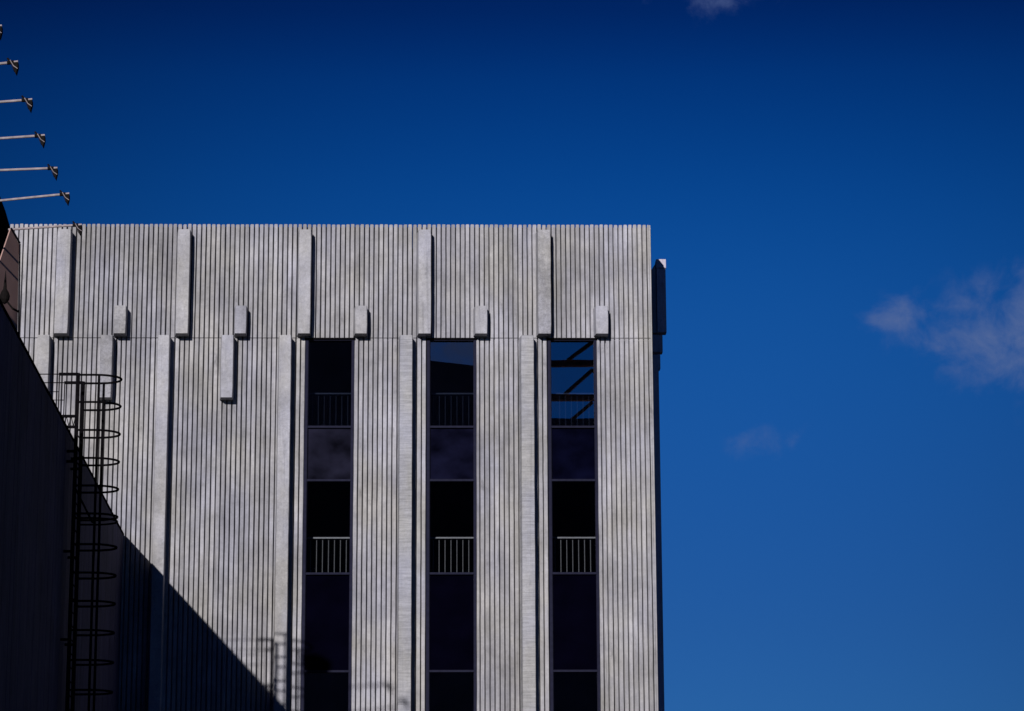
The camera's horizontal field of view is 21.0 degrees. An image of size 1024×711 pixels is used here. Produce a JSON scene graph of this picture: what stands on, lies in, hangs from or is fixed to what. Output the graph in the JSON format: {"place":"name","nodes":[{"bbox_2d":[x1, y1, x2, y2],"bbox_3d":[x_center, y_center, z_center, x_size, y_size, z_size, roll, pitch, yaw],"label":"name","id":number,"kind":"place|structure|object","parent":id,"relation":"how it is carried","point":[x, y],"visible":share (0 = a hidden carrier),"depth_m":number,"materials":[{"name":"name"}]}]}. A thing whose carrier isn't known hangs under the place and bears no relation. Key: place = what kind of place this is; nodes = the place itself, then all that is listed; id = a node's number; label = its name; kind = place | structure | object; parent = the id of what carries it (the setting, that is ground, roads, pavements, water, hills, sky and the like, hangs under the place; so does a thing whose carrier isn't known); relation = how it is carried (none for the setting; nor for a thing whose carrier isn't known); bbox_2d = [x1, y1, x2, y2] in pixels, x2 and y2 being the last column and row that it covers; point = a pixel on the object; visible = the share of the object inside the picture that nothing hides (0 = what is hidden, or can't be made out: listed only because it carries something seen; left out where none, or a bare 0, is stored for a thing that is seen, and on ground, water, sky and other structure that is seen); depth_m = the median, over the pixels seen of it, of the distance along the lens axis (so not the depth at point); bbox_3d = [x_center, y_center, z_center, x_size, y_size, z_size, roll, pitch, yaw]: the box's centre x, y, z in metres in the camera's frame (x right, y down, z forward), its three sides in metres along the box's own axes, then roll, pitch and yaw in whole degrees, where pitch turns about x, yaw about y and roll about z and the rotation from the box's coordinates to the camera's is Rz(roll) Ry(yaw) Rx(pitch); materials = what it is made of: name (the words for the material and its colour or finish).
{"place":"outdoors","nodes":[
{"label":"outdoors","id":0,"kind":"place"},
{"bbox_2d":[0,299,123,710],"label":"ribbed wing","id":1,"kind":"structure","parent":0,"point":[36,472],"depth_m":56.08,"materials":[{"name":"grey concrete"}]},
{"bbox_2d":[0,197,20,334],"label":"hoarding","id":2,"kind":"object","parent":1,"relation":"on","point":[10,252],"visible":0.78,"depth_m":53.72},
{"bbox_2d":[0,271,19,312],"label":"wall lamp","id":3,"kind":"object","parent":2,"relation":"attached to","point":[4,296],"visible":0.96,"depth_m":52.69,"materials":[{"name":"metal"}]},
{"bbox_2d":[8,221,82,235],"bbox_3d":[-9.135,-2.490,54.090,1.447,0.308,0.152,0,-14,-1],"label":"floodlight","id":4,"kind":"object","parent":2,"relation":"attached to","point":[79,228],"visible":1,"depth_m":54.09,"materials":[{"name":"paint"}]},
{"bbox_2d":[40,373,80,427],"bbox_3d":[-11.242,1.340,60.930,3.400,1.773,0.890,0,-14,-1],"label":"roof handrail","id":5,"kind":"object","parent":1,"relation":"on","point":[58,391],"visible":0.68,"depth_m":60.73,"materials":[{"name":"black metal"}]},
{"bbox_2d":[60,373,122,710],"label":"caged ladder","id":6,"kind":"object","parent":1,"relation":"attached to","point":[79,518],"visible":1,"depth_m":60.24,"materials":[{"name":"black metal"}]},
{"bbox_2d":[10,224,666,710],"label":"concrete building","id":7,"kind":"structure","parent":0,"point":[386,468],"depth_m":74.56,"materials":[{"name":"grey concrete"}]},
{"bbox_2d":[300,338,354,710],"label":"window","id":8,"kind":"structure","parent":7,"relation":"in","point":[326,635],"depth_m":73.59,"materials":[{"name":"black glass"}]},
{"bbox_2d":[426,338,476,710],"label":"window","id":9,"kind":"structure","parent":7,"relation":"in","point":[451,597],"depth_m":73.66,"materials":[{"name":"black glass"}]},
{"bbox_2d":[547,338,600,710],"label":"window","id":10,"kind":"structure","parent":7,"relation":"in","point":[574,612],"depth_m":73.74,"materials":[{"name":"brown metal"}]},
{"bbox_2d":[0,0,1023,710],"label":"sky","id":11,"kind":"structure","parent":0,"point":[830,193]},
{"bbox_3d":[-10.928,-2.486,47.572,0.124,3.175,8.891,0,-14,-1],"label":"lamp support","id":12,"kind":"object","parent":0,"visible":0},
{"bbox_2d":[0,24,2,39],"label":"floodlight","id":13,"kind":"object","parent":12,"relation":"attached to","point":[1,30],"visible":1,"depth_m":43.96,"materials":[{"name":"paint"}]},
{"bbox_2d":[0,58,18,74],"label":"floodlight","id":14,"kind":"object","parent":12,"relation":"attached to","point":[15,65],"visible":1,"depth_m":45.50,"materials":[{"name":"paint"}]},
{"bbox_2d":[0,95,32,111],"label":"floodlight","id":15,"kind":"object","parent":12,"relation":"attached to","point":[29,102],"visible":1,"depth_m":47.22,"materials":[{"name":"paint"}]},
{"bbox_2d":[0,131,45,147],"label":"floodlight","id":16,"kind":"object","parent":12,"relation":"attached to","point":[42,138],"visible":1,"depth_m":48.99,"materials":[{"name":"paint"}]},
{"bbox_2d":[0,164,57,180],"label":"floodlight","id":17,"kind":"object","parent":12,"relation":"attached to","point":[54,171],"visible":1,"depth_m":50.73,"materials":[{"name":"paint"}]},
{"bbox_2d":[0,190,69,205],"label":"floodlight","id":18,"kind":"object","parent":12,"relation":"attached to","point":[65,195],"visible":1,"depth_m":52.18,"materials":[{"name":"paint"}]}
]}

